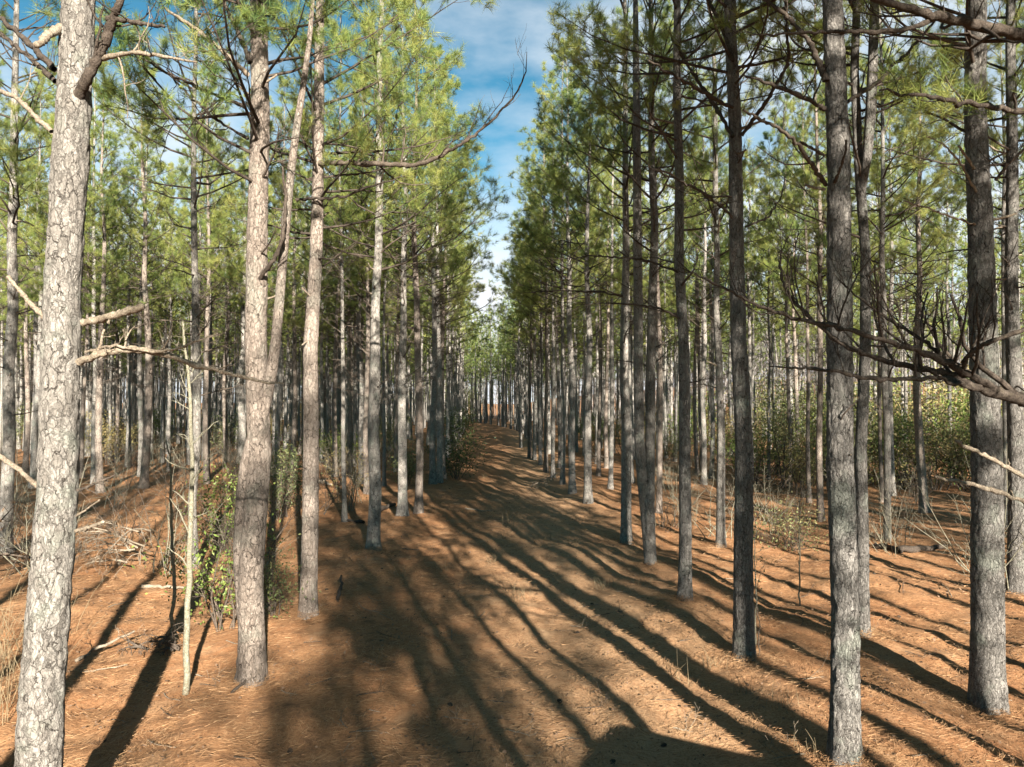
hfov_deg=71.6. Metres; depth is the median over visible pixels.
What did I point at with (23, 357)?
pine tree
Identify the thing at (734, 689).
grass tuft
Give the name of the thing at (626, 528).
pine tree
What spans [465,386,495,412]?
thicket shrub
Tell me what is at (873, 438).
thicket shrub
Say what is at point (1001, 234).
pine tree
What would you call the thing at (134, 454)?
bare brush
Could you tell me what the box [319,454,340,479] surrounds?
bare brush
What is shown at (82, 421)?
pine tree
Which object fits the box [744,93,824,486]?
pine tree
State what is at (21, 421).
thicket shrub
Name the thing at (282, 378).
pine tree
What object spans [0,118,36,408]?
pine tree
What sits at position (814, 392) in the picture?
thicket shrub
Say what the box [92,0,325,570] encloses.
pine tree
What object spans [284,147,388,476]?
pine tree
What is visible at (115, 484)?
bare brush
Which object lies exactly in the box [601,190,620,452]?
pine tree
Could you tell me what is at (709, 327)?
pine tree
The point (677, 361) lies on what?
pine tree
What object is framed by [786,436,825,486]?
bare brush
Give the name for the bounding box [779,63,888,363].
pine tree
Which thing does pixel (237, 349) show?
pine tree
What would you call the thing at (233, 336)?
pine tree
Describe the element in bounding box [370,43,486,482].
pine tree
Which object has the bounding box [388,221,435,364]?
pine tree
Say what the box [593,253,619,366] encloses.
pine tree
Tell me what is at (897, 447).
thicket shrub
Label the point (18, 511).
bare brush
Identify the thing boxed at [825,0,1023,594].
pine tree
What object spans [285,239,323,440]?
pine tree
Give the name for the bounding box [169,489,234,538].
bare brush
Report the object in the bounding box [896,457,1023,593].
bare brush
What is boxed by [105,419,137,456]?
golden bush
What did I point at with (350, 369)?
pine tree
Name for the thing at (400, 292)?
pine tree
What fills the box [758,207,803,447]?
pine tree
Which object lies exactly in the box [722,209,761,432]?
pine tree
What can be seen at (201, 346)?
pine tree
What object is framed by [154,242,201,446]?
pine tree
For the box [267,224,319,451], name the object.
pine tree
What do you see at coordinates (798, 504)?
bare brush
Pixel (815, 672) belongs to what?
fallen twig
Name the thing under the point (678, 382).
pine tree
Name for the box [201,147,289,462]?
pine tree
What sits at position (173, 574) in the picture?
sapling
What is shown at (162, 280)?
pine tree
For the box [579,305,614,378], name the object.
pine tree
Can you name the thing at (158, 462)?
bare brush
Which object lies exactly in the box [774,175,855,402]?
pine tree
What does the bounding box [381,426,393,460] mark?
bare brush
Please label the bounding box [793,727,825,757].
grass tuft
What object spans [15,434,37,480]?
bare brush
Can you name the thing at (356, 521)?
log
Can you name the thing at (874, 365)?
pine tree
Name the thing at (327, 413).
pine tree
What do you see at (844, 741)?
pine tree
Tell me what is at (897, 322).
pine tree
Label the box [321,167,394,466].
pine tree
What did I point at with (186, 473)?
bare brush
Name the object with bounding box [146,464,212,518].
bare brush
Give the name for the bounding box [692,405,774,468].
thicket shrub
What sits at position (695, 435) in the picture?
pine tree
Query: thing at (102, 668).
fallen stick
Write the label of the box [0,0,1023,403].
sky
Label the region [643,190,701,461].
pine tree
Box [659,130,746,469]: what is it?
pine tree
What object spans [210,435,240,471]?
bare brush
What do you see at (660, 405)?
pine tree
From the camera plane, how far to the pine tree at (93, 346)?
34.59 m
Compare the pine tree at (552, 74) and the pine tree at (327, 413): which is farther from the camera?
the pine tree at (327, 413)
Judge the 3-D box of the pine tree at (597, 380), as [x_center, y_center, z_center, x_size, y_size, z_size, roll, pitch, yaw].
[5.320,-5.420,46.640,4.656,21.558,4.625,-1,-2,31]
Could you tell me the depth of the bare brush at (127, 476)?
31.51 m
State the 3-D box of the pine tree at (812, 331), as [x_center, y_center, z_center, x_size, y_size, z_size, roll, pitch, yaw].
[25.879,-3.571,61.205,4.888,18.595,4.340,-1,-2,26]
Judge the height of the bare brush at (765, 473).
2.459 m
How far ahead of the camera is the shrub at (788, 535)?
19.53 m
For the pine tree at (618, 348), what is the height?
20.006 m
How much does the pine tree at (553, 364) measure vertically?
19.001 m
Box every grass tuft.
[394,565,409,576]
[514,584,532,599]
[594,574,613,589]
[701,645,728,671]
[727,670,759,694]
[766,686,798,712]
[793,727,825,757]
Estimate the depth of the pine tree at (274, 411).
54.14 m
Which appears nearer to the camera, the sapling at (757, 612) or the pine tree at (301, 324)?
the sapling at (757, 612)
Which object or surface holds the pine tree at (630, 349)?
on the ground
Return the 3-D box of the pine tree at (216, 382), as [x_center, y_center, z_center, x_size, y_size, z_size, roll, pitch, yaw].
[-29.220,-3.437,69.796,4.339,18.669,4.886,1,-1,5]
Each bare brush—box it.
[0,442,103,575]
[0,504,92,570]
[14,436,36,538]
[14,463,35,521]
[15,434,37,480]
[75,505,109,555]
[79,430,118,468]
[80,445,105,477]
[81,441,226,547]
[85,422,128,468]
[89,432,144,508]
[90,426,152,465]
[102,437,124,465]
[102,456,152,490]
[106,442,132,478]
[120,423,165,467]
[122,429,161,464]
[125,434,155,470]
[131,418,176,457]
[134,450,229,575]
[139,434,182,477]
[141,468,301,552]
[144,438,201,495]
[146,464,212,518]
[151,428,184,462]
[168,452,208,488]
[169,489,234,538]
[169,523,275,595]
[170,434,214,488]
[181,429,235,459]
[186,457,277,523]
[187,497,298,552]
[206,510,234,558]
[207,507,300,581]
[209,441,241,482]
[210,421,234,465]
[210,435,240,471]
[216,431,244,480]
[217,453,293,523]
[218,430,241,461]
[219,432,243,471]
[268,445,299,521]
[271,418,323,462]
[271,434,293,486]
[271,441,324,495]
[273,432,302,478]
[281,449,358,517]
[282,437,302,475]
[299,444,357,479]
[319,427,355,471]
[319,429,385,487]
[319,438,383,502]
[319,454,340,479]
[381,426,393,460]
[655,446,756,538]
[655,449,708,531]
[655,451,704,498]
[655,461,716,526]
[656,453,672,481]
[665,416,708,466]
[668,447,713,486]
[673,455,791,519]
[725,440,814,492]
[753,460,814,523]
[760,486,791,534]
[761,455,815,506]
[773,483,823,520]
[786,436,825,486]
[820,458,929,545]
[867,433,955,503]
[868,482,926,540]
[869,477,911,556]
[883,452,936,500]
[883,455,914,488]
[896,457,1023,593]
[948,452,1006,564]
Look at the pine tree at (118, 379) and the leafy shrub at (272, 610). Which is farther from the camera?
the pine tree at (118, 379)
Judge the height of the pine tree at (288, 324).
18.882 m
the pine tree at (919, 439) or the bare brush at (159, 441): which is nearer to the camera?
the pine tree at (919, 439)
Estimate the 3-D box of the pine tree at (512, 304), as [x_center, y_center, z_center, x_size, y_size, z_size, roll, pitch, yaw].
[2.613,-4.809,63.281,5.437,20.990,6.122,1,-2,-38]
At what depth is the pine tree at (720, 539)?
19.56 m
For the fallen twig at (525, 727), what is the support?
on the dirt track
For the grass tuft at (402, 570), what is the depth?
16.02 m
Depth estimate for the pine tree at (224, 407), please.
46.54 m
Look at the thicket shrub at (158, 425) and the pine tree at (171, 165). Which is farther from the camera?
the thicket shrub at (158, 425)
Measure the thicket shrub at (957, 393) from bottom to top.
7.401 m
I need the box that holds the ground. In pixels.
[0,379,1023,766]
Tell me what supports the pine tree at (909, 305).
on the ground
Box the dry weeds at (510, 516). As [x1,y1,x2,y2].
[499,499,522,528]
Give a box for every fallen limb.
[75,625,144,662]
[465,507,490,511]
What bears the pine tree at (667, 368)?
on the ground
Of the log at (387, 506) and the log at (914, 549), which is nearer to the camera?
the log at (914, 549)
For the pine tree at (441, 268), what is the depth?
39.67 m
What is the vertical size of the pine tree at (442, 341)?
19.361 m
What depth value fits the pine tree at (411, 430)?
73.46 m
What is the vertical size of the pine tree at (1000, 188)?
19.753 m
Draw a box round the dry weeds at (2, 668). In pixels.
[0,593,106,725]
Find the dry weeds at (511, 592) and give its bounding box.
[499,576,518,601]
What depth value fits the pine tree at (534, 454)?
49.23 m
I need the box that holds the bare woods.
[115,316,1023,435]
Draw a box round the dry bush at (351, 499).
[322,440,368,510]
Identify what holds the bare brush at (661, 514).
on the ground
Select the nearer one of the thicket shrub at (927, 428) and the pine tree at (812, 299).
the thicket shrub at (927, 428)
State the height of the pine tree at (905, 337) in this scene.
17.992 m
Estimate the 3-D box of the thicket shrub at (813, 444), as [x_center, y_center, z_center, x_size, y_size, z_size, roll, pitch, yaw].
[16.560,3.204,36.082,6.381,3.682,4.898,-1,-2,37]
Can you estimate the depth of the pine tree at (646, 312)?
54.24 m
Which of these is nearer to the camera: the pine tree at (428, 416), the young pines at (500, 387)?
the pine tree at (428, 416)
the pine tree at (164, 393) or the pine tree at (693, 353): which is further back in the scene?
the pine tree at (693, 353)
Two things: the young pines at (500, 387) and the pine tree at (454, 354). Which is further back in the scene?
the young pines at (500, 387)
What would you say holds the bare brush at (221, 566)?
on the ground
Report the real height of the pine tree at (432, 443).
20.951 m
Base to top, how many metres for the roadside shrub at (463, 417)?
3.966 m
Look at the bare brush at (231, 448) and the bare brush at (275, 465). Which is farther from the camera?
the bare brush at (231, 448)
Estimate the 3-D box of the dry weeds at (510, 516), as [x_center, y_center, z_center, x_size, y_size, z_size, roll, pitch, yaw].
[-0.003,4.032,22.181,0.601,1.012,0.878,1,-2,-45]
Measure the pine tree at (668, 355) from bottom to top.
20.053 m
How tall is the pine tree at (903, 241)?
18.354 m
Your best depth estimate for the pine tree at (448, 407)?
49.91 m
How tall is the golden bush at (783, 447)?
4.922 m
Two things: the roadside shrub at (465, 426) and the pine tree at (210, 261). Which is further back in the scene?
the roadside shrub at (465, 426)
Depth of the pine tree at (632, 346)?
47.79 m
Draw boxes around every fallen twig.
[332,706,347,727]
[356,674,387,694]
[364,649,384,671]
[444,707,477,720]
[457,725,479,752]
[489,673,511,702]
[509,713,541,735]
[580,693,611,707]
[653,699,686,703]
[673,707,705,734]
[745,725,776,751]
[762,737,805,757]
[800,651,827,678]
[861,741,874,758]
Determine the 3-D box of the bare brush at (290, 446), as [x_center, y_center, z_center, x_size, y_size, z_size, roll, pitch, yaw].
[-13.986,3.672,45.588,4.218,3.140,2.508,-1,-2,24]
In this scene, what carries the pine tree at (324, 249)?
on the ground
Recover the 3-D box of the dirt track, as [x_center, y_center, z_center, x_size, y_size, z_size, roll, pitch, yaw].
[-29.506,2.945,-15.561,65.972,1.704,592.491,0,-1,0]
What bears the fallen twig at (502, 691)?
on the dirt track
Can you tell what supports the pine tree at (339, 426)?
on the ground
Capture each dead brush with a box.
[0,488,32,577]
[529,471,563,489]
[575,444,619,464]
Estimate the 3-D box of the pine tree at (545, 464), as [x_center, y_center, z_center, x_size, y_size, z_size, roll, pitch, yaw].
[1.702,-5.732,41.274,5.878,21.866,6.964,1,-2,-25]
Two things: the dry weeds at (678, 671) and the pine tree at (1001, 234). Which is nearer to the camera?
the dry weeds at (678, 671)
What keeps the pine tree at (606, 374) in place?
on the ground
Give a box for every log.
[141,584,185,588]
[319,479,331,485]
[347,519,364,523]
[381,503,395,511]
[871,543,902,552]
[894,544,945,552]
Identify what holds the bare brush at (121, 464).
on the ground
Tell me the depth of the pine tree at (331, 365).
74.51 m
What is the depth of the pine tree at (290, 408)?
75.42 m
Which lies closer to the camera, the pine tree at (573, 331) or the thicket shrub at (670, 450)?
the thicket shrub at (670, 450)
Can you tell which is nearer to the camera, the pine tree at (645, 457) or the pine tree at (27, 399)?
the pine tree at (645, 457)
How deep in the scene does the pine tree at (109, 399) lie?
50.52 m
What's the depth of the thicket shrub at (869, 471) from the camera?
34.05 m
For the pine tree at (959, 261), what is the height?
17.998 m
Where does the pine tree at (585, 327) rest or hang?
on the ground
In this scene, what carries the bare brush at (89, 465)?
on the ground
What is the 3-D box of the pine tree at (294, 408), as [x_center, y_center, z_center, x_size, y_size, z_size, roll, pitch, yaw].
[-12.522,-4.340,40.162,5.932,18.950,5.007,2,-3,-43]
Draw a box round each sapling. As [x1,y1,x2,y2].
[152,429,177,643]
[162,316,217,695]
[753,493,771,643]
[754,567,763,655]
[785,493,812,605]
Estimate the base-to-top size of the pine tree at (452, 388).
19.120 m
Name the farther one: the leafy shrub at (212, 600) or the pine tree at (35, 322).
the pine tree at (35, 322)
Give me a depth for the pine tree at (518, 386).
61.91 m
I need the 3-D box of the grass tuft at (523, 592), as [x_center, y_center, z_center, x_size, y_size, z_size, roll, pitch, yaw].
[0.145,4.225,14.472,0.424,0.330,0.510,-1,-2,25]
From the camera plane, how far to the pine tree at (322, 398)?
46.57 m
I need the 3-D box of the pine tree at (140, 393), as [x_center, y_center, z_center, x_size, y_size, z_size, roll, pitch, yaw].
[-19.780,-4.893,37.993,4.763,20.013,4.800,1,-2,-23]
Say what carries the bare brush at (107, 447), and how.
on the ground
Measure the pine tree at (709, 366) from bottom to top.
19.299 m
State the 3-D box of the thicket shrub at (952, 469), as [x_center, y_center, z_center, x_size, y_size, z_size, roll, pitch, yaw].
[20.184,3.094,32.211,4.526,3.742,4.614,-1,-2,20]
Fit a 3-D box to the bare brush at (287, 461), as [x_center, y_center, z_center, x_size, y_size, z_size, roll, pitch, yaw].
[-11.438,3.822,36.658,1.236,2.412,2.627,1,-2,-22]
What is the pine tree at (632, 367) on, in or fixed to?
on the ground
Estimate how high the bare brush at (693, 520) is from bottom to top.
3.076 m
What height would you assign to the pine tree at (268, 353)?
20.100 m
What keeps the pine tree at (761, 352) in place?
on the ground
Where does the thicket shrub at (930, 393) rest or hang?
on the ground
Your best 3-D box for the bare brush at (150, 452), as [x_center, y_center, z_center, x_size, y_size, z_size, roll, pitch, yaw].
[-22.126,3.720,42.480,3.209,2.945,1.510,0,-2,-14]
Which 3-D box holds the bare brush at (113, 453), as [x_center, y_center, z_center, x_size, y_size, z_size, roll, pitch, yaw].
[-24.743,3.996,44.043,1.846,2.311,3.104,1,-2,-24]
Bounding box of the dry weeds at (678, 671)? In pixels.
[659,652,704,685]
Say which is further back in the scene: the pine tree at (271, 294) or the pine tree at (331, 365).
the pine tree at (331, 365)
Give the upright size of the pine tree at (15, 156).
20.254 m
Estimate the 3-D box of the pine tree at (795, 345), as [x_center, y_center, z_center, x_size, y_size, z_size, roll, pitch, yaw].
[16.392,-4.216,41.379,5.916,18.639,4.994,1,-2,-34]
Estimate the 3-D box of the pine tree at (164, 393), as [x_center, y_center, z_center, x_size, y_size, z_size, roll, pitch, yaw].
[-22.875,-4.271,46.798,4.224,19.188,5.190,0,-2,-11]
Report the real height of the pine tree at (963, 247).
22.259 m
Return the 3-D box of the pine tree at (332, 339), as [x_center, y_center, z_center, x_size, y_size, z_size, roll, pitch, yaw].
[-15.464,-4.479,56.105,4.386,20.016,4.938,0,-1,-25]
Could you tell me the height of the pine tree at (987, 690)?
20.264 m
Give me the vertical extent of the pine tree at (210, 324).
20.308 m
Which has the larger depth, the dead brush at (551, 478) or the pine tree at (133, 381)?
the pine tree at (133, 381)
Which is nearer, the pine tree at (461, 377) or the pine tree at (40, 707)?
the pine tree at (40, 707)
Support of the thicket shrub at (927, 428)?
on the ground
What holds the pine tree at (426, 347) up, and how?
on the ground
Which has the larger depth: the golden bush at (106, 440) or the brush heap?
the golden bush at (106, 440)
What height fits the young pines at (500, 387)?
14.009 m
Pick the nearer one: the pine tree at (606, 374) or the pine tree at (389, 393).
the pine tree at (606, 374)
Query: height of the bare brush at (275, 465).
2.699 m
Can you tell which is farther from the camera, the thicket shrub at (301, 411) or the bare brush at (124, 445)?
the thicket shrub at (301, 411)
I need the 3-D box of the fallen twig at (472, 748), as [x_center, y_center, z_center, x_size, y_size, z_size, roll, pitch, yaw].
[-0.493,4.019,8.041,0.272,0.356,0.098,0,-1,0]
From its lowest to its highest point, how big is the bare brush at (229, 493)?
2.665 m
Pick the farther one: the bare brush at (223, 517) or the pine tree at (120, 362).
the pine tree at (120, 362)
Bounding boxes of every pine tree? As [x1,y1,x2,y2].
[0,0,111,557]
[0,0,282,766]
[0,54,44,373]
[0,66,96,488]
[0,82,129,338]
[0,85,53,447]
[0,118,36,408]
[0,153,32,349]
[0,169,46,471]
[0,170,33,452]
[0,184,30,320]
[0,214,43,453]
[0,218,32,385]
[2,225,28,436]
[3,248,29,448]
[18,206,33,450]
[19,0,434,687]
[22,154,98,318]
[28,78,179,492]
[42,74,154,483]
[45,106,136,477]
[80,221,111,420]
[81,206,123,365]
[81,211,124,448]
[82,176,161,461]
[82,199,149,457]
[82,203,149,427]
[83,144,178,466]
[83,191,126,456]
[84,65,214,488]
[84,247,126,445]
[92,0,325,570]
[92,117,187,476]
[106,203,162,374]
[106,219,169,453]
[107,259,154,406]
[114,239,160,441]
[119,181,183,456]
[119,233,163,372]
[121,175,201,462]
[126,161,198,470]
[137,195,200,453]
[137,215,182,437]
[137,235,188,442]
[142,218,188,360]
[147,47,247,484]
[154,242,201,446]
[155,187,240,459]
[157,231,189,443]
[160,86,246,479]
[160,119,245,469]
[166,184,239,464]
[173,258,223,387]
[177,237,233,447]
[181,280,221,422]
[182,180,246,461]
[183,209,235,453]
[197,86,297,396]
[200,205,240,449]
[200,270,240,442]
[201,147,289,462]
[201,235,242,444]
[205,0,526,619]
[212,230,241,442]
[220,77,339,480]
[220,209,268,435]
[225,0,512,549]
[227,218,242,448]
[231,151,344,471]
[236,188,291,347]
[237,213,302,454]
[267,207,329,456]
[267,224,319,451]
[267,241,296,396]
[267,247,284,442]
[267,271,301,443]
[267,273,301,439]
[268,0,404,521]
[268,87,365,387]
[268,145,347,379]
[269,221,329,373]
[270,309,298,438]
[282,224,334,454]
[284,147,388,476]
[285,201,347,461]
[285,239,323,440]
[296,250,335,416]
[296,277,346,443]
[298,257,346,449]
[301,96,402,483]
[318,323,337,435]
[320,182,364,455]
[320,199,396,385]
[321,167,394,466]
[322,146,396,472]
[322,245,347,430]
[323,0,508,513]
[324,87,412,494]
[324,273,365,453]
[325,273,364,442]
[328,2,495,515]
[336,244,357,359]
[337,119,429,485]
[344,293,387,442]
[344,311,364,439]
[361,112,446,471]
[363,225,410,444]
[364,317,395,369]
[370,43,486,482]
[380,203,400,450]
[381,198,431,370]
[383,46,497,483]
[385,116,520,478]
[385,262,421,366]
[387,172,495,397]
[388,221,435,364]
[390,158,476,392]
[391,286,423,438]
[399,260,431,377]
[406,273,425,440]
[407,183,488,456]
[407,248,445,444]
[407,277,431,408]
[408,242,451,450]
[410,316,445,374]
[413,217,473,447]
[420,218,491,449]
[429,270,477,442]
[430,222,474,384]
[444,220,486,452]
[444,261,478,383]
[444,274,477,435]
[457,267,494,434]
[484,34,622,484]
[486,229,544,447]
[489,99,605,472]
[492,202,566,459]
[494,282,544,437]
[496,183,560,457]
[500,313,565,442]
[501,117,613,477]
[502,64,673,503]
[504,151,596,468]
[505,49,632,493]
[505,256,544,386]
[507,185,584,464]
[507,262,544,440]
[508,252,586,401]
[509,221,565,444]
[509,238,581,447]
[509,252,544,438]
[515,223,580,453]
[517,0,728,543]
[533,0,723,564]
[536,266,593,378]
[543,265,586,446]
[545,0,847,660]
[549,0,821,600]
[550,208,606,379]
[550,251,581,414]
[557,234,601,451]
[558,63,650,489]
[564,142,630,463]
[566,99,649,475]
[566,250,605,380]
[572,229,619,455]
[573,262,605,396]
[575,280,605,438]
[577,242,619,447]
[578,138,644,468]
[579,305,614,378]
[582,317,619,438]
[586,237,619,448]
[589,122,688,482]
[593,0,728,513]
[593,171,674,459]
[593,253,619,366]
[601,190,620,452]
[601,213,672,396]
[604,256,644,378]
[614,140,703,469]
[614,225,644,415]
[616,201,676,359]
[627,0,795,547]
[632,174,686,457]
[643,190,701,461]
[643,241,693,441]
[644,202,678,447]
[645,231,693,443]
[646,166,729,474]
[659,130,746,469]
[660,226,691,368]
[661,221,707,450]
[663,107,751,484]
[663,327,678,419]
[667,242,700,439]
[674,0,1023,503]
[684,103,758,478]
[687,258,708,438]
[689,150,729,457]
[691,243,728,444]
[692,235,746,375]
[698,151,788,423]
[699,192,751,456]
[706,228,760,380]
[708,130,824,479]
[713,0,1014,637]
[714,0,935,766]
[721,312,747,367]
[722,177,774,447]
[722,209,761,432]
[722,302,757,362]
[724,175,791,461]
[724,282,766,366]
[743,1,902,521]
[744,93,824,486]
[745,39,873,502]
[746,157,826,466]
[746,218,803,448]
[746,254,782,436]
[749,206,799,455]
[753,225,798,440]
[755,167,814,447]
[755,243,791,427]
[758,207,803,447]
[762,266,814,441]
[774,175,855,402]
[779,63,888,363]
[780,58,913,338]
[781,0,994,542]
[790,237,826,421]
[795,0,1023,714]
[798,176,858,348]
[811,23,966,502]
[811,192,877,366]
[813,43,954,495]
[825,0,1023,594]
[851,43,998,512]
[852,177,908,416]
[853,137,933,478]
[853,205,876,355]
[871,147,952,462]
[873,154,957,471]
[885,261,914,373]
[887,239,931,372]
[893,127,1000,477]
[902,200,966,458]
[903,195,956,423]
[924,133,1000,461]
[930,0,1023,528]
[930,194,966,427]
[937,225,1000,350]
[958,200,1023,350]
[964,77,1023,372]
[994,170,1023,285]
[995,184,1023,387]
[997,257,1023,353]
[998,171,1023,343]
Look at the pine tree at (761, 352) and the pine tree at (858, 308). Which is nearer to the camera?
the pine tree at (858, 308)
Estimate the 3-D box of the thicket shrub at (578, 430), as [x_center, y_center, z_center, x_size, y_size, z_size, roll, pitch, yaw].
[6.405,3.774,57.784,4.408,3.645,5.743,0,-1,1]
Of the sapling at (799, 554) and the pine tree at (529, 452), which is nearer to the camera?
the sapling at (799, 554)
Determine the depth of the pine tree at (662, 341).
59.82 m
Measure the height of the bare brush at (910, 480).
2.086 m
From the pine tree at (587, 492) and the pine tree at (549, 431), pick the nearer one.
the pine tree at (587, 492)
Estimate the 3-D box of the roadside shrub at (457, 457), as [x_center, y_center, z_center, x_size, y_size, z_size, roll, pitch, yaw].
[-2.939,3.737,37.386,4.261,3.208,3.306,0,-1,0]
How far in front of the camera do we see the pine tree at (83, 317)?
40.63 m
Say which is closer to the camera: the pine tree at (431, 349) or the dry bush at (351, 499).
the dry bush at (351, 499)
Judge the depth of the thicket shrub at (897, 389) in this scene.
66.96 m
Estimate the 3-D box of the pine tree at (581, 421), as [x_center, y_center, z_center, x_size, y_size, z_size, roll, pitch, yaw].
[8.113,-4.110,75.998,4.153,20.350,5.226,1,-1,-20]
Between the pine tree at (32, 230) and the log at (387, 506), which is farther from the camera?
the pine tree at (32, 230)
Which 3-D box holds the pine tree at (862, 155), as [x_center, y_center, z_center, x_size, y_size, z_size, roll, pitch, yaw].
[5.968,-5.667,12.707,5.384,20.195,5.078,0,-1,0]
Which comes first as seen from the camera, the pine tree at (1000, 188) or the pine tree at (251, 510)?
the pine tree at (251, 510)
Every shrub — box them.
[2,398,32,446]
[123,482,286,631]
[137,404,201,442]
[178,458,238,549]
[201,405,246,456]
[225,533,320,617]
[236,421,321,517]
[270,406,300,447]
[282,386,331,428]
[299,425,357,466]
[379,408,415,456]
[384,436,426,485]
[423,425,495,479]
[424,401,482,454]
[444,403,476,429]
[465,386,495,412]
[566,409,618,450]
[591,408,644,454]
[602,393,673,440]
[644,407,715,452]
[655,424,692,462]
[668,384,731,434]
[691,411,762,463]
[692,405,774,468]
[705,365,785,432]
[707,421,800,484]
[725,390,816,474]
[752,380,882,461]
[753,491,827,557]
[754,370,824,452]
[766,368,872,441]
[782,388,900,479]
[782,412,877,481]
[786,369,912,468]
[813,412,911,489]
[853,353,969,465]
[853,362,939,443]
[853,391,953,480]
[853,405,970,489]
[869,398,1002,492]
[903,392,1001,487]
[904,412,970,491]
[908,371,965,433]
[913,390,1002,487]
[921,351,1023,449]
[921,382,1001,467]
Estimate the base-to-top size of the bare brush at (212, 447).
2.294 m
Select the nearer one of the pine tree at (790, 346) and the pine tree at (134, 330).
the pine tree at (134, 330)
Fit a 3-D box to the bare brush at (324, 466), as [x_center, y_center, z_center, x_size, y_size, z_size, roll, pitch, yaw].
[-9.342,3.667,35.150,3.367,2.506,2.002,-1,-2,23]
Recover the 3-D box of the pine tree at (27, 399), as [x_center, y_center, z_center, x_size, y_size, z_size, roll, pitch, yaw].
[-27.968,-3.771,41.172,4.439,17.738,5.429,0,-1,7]
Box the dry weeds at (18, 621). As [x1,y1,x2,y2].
[0,566,110,669]
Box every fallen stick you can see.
[80,664,126,672]
[230,679,246,693]
[336,575,343,600]
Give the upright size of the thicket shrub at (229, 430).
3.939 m
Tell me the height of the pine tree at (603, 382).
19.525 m
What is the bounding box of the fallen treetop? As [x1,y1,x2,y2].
[73,505,177,581]
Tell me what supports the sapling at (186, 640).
on the ground
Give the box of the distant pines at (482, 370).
[2,233,1023,441]
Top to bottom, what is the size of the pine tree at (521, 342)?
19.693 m
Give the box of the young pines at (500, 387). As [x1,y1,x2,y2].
[284,367,550,421]
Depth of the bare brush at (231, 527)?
18.61 m
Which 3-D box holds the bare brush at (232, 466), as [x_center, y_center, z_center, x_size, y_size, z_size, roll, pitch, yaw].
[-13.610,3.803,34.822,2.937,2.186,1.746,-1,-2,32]
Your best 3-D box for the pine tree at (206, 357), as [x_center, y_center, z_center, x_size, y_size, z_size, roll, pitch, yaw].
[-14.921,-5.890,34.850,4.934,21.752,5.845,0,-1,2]
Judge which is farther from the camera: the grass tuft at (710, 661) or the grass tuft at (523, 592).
the grass tuft at (523, 592)
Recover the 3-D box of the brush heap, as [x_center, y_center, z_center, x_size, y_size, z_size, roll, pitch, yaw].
[-5.734,4.279,11.386,1.181,0.915,0.943,-1,-2,26]
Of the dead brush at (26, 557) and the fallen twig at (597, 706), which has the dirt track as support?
the fallen twig at (597, 706)
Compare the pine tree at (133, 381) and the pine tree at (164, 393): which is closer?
the pine tree at (164, 393)
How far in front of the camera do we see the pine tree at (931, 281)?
54.28 m
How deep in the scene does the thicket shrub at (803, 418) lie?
45.90 m
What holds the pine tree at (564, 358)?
on the ground
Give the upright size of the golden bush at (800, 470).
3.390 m
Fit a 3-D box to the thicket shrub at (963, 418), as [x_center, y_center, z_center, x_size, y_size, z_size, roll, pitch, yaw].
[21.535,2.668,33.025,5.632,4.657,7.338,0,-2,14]
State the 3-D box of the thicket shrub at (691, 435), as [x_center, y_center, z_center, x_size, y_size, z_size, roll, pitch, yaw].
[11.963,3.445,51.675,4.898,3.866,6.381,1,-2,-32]
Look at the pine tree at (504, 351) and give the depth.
65.74 m
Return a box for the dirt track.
[176,419,828,766]
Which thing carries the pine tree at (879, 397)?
on the ground
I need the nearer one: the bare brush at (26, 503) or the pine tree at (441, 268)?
the bare brush at (26, 503)
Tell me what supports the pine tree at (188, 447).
on the ground
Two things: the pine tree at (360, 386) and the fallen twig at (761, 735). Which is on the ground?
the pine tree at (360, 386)
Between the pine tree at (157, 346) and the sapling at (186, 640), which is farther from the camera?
the pine tree at (157, 346)
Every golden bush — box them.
[80,405,137,464]
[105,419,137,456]
[755,383,855,487]
[771,421,826,497]
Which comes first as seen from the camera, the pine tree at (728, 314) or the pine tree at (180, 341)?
the pine tree at (728, 314)
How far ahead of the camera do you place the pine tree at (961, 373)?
4.71 m
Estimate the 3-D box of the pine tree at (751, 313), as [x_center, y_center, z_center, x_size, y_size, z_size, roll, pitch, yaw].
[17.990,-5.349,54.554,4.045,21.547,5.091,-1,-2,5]
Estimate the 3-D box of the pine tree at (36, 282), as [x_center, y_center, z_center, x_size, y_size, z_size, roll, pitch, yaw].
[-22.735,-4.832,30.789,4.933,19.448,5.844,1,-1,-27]
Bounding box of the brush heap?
[110,623,183,657]
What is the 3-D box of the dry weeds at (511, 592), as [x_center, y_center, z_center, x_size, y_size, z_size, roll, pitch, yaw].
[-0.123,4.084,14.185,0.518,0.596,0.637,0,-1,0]
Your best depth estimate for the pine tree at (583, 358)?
72.56 m
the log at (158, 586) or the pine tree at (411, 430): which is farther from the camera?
the pine tree at (411, 430)
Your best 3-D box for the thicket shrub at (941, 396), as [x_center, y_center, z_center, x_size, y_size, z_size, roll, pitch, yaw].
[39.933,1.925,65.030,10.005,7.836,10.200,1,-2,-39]
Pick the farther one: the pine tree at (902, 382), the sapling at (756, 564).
the pine tree at (902, 382)
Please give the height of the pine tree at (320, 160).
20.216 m
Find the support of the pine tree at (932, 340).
on the ground
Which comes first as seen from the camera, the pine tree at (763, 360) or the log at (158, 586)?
the log at (158, 586)
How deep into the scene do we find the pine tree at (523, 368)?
78.07 m
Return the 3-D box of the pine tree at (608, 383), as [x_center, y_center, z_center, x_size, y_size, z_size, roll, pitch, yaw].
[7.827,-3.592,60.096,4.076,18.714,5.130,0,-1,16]
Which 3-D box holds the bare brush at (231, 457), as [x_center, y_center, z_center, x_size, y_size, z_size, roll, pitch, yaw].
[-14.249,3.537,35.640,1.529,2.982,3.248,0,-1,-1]

